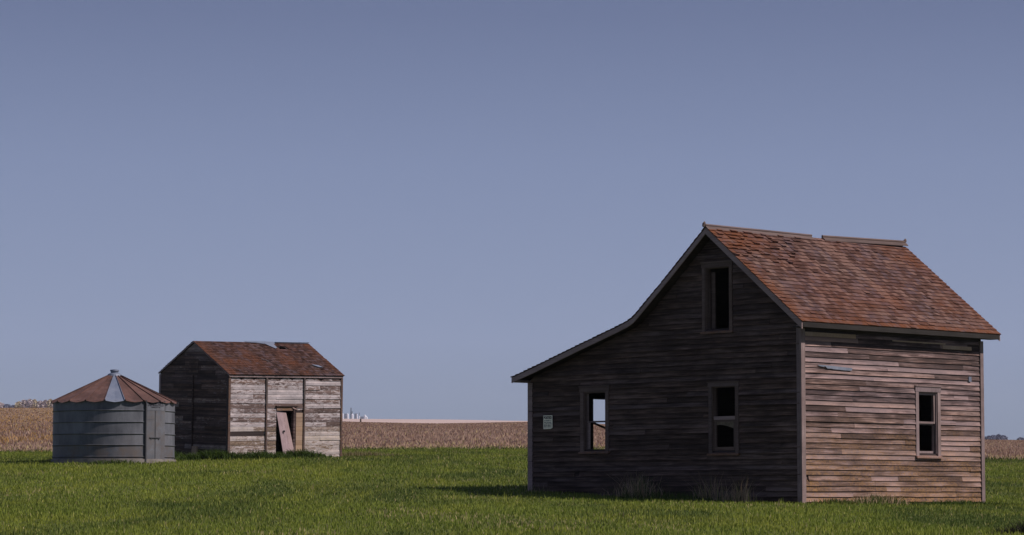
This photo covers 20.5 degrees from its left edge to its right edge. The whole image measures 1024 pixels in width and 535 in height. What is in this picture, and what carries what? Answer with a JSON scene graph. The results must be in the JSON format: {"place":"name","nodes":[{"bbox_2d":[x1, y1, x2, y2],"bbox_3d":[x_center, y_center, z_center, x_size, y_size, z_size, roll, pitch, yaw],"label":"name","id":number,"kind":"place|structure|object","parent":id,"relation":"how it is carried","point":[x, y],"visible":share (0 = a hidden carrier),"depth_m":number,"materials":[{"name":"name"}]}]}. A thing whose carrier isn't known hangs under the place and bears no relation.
{"place":"outdoors","nodes":[
{"label":"outdoors","id":0,"kind":"place"},
{"bbox_2d":[342,419,527,422],"bbox_3d":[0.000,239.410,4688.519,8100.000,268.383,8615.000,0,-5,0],"label":"field","id":1,"kind":"structure","parent":0,"point":[417,421],"depth_m":615.18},
{"bbox_2d":[15,401,22,407],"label":"tree","id":2,"kind":"object","parent":1,"relation":"on","point":[17,403],"visible":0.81,"depth_m":1497.87,"materials":[{"name":"grey plant"}]},
{"bbox_2d":[20,400,27,407],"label":"tree","id":3,"kind":"object","parent":1,"relation":"on","point":[23,405],"visible":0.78,"depth_m":1498.12,"materials":[{"name":"grey plant"}]},
{"bbox_2d":[24,399,33,407],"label":"tree","id":4,"kind":"object","parent":1,"relation":"on","point":[29,405],"visible":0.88,"depth_m":1497.95,"materials":[{"name":"grey plant"}]},
{"bbox_2d":[31,399,37,407],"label":"tree","id":5,"kind":"object","parent":1,"relation":"on","point":[35,402],"visible":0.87,"depth_m":1498.22,"materials":[{"name":"grey plant"}]},
{"bbox_2d":[37,401,42,407],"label":"tree","id":6,"kind":"object","parent":1,"relation":"on","point":[39,403],"visible":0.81,"depth_m":1497.97,"materials":[{"name":"grey plant"}]},
{"bbox_2d":[41,400,48,407],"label":"tree","id":7,"kind":"object","parent":1,"relation":"on","point":[44,404],"visible":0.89,"depth_m":1497.79,"materials":[{"name":"grey plant"}]},
{"bbox_2d":[46,399,52,407],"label":"tree","id":8,"kind":"object","parent":1,"relation":"on","point":[49,404],"visible":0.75,"depth_m":1498.07,"materials":[{"name":"grey plant"}]},
{"bbox_2d":[0,408,1023,460],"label":"brown field","id":9,"kind":"structure","parent":0,"point":[49,416],"depth_m":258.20,"materials":[{"name":"brown plant"}]},
{"bbox_2d":[0,445,1023,534],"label":"ground","id":10,"kind":"structure","parent":0,"point":[204,520],"depth_m":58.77,"materials":[{"name":"green plant"}]},
{"bbox_2d":[50,369,177,463],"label":"grain bin","id":11,"kind":"object","parent":10,"relation":"on","point":[114,414],"visible":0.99,"depth_m":85.37,"materials":[{"name":"metal"}]},
{"bbox_2d":[147,410,164,460],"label":"door","id":12,"kind":"structure","parent":11,"relation":"in","point":[155,419],"depth_m":85.68,"materials":[{"name":"metal"}]},
{"bbox_2d":[81,458,159,464],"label":"grass tuft","id":13,"kind":"object","parent":10,"relation":"on","point":[111,461],"visible":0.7,"depth_m":84.70,"materials":[{"name":"green plant"}]},
{"bbox_2d":[174,449,197,459],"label":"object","id":14,"kind":"object","parent":10,"relation":"on","point":[177,455],"visible":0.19,"depth_m":89.24,"materials":[{"name":"green plant"}]},
{"bbox_2d":[191,446,197,454],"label":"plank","id":15,"kind":"object","parent":10,"relation":"on","point":[194,449],"visible":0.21,"depth_m":90.78,"materials":[{"name":"grey wood"}]},
{"bbox_2d":[176,449,273,460],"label":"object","id":16,"kind":"object","parent":10,"relation":"on","point":[215,454],"visible":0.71,"depth_m":88.93,"materials":[{"name":"green plant"}]},
{"bbox_2d":[158,341,344,456],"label":"shed","id":17,"kind":"structure","parent":10,"relation":"on","point":[257,396],"depth_m":91.41,"materials":[{"name":"grey wood"}]},
{"bbox_2d":[276,411,293,451],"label":"door","id":18,"kind":"structure","parent":17,"relation":"in","point":[285,436],"depth_m":91.30,"materials":[{"name":"wood"}]},
{"bbox_2d":[213,450,313,459],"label":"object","id":19,"kind":"object","parent":10,"relation":"on","point":[260,454],"visible":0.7,"depth_m":89.56,"materials":[{"name":"green plant"}]},
{"bbox_2d":[273,448,338,458],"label":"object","id":20,"kind":"object","parent":10,"relation":"on","point":[305,453],"visible":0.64,"depth_m":90.67,"materials":[{"name":"green plant"}]},
{"bbox_2d":[342,450,405,456],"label":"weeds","id":21,"kind":"object","parent":10,"relation":"on","point":[360,454],"visible":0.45,"depth_m":94.24,"materials":[{"name":"green plant"}]},
{"bbox_2d":[604,471,686,498],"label":"dry weeds","id":22,"kind":"object","parent":10,"relation":"on","point":[641,489],"visible":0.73,"depth_m":61.36,"materials":[{"name":"brown plant"}]},
{"bbox_2d":[598,490,756,502],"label":"green weeds","id":23,"kind":"object","parent":10,"relation":"on","point":[665,496],"visible":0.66,"depth_m":60.45,"materials":[{"name":"green plant"}]},
{"bbox_2d":[686,472,734,501],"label":"dry weeds","id":24,"kind":"object","parent":10,"relation":"on","point":[710,495],"visible":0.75,"depth_m":59.87,"materials":[{"name":"brown plant"}]},
{"bbox_2d":[723,477,762,502],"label":"dry weeds","id":25,"kind":"object","parent":10,"relation":"on","point":[746,494],"visible":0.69,"depth_m":59.30,"materials":[{"name":"brown plant"}]},
{"bbox_2d":[510,221,1000,503],"bbox_3d":[5.457,2.498,64.049,7.069,6.562,8.692,5,-6,-44],"label":"farmhouse","id":26,"kind":"object","parent":10,"relation":"on","point":[788,367],"visible":0.98,"depth_m":61.38,"materials":[{"name":"brown wood"}]},
{"bbox_2d":[543,415,552,428],"bbox_3d":[0.815,3.514,64.196,0.012,0.310,0.290,5,-6,-44],"label":"notice sign","id":27,"kind":"object","parent":26,"relation":"attached to","point":[547,422],"visible":1,"depth_m":64.19,"materials":[{"name":"paper"}]},
{"bbox_2d":[578,385,609,453],"bbox_3d":[1.882,3.404,63.217,0.205,1.519,0.940,5,-6,-44],"label":"window","id":28,"kind":"structure","parent":26,"relation":"in","point":[585,425],"depth_m":63.38,"materials":[{"name":"grey wood"}]},
{"bbox_2d":[592,398,604,445],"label":"window","id":29,"kind":"structure","parent":26,"relation":"in","point":[596,424],"depth_m":65.98,"materials":[{"name":"clear glass"}]},
{"bbox_2d":[700,260,733,333],"bbox_3d":[4.462,0.644,60.820,0.245,1.554,0.920,5,-6,-44],"label":"window","id":30,"kind":"structure","parent":26,"relation":"in","point":[708,277],"depth_m":61.01,"materials":[{"name":"grey wood"}]},
{"bbox_2d":[707,381,739,455],"bbox_3d":[4.563,3.229,60.480,0.205,1.584,0.910,5,-6,-44],"label":"window","id":31,"kind":"structure","parent":26,"relation":"in","point":[714,420],"depth_m":60.58,"materials":[{"name":"grey wood"}]},
{"bbox_2d":[914,385,942,458],"bbox_3d":[9.077,3.389,61.944,0.940,1.584,0.205,5,-6,-44],"label":"window","id":32,"kind":"structure","parent":26,"relation":"in","point":[935,391],"depth_m":62.11,"materials":[{"name":"grey wood"}]},
{"bbox_2d":[804,497,863,504],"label":"green weeds","id":33,"kind":"object","parent":10,"relation":"on","point":[846,501],"visible":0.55,"depth_m":58.94,"materials":[{"name":"green plant"}]},
{"bbox_2d":[839,493,921,504],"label":"green weeds","id":34,"kind":"object","parent":10,"relation":"on","point":[873,500],"visible":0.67,"depth_m":59.90,"materials":[{"name":"green plant"}]},
{"bbox_2d":[899,499,1022,505],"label":"green weeds","id":35,"kind":"object","parent":10,"relation":"on","point":[957,502],"visible":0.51,"depth_m":61.84,"materials":[{"name":"green plant"}]},
{"bbox_2d":[964,518,1023,533],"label":"dark bush","id":36,"kind":"object","parent":10,"relation":"on","point":[1015,528],"visible":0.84,"depth_m":42.66,"materials":[{"name":"green plant"}]},
{"bbox_2d":[0,0,1023,439],"label":"sky","id":37,"kind":"structure","parent":0,"point":[444,200],"materials":[{"name":"blue"}]}
]}

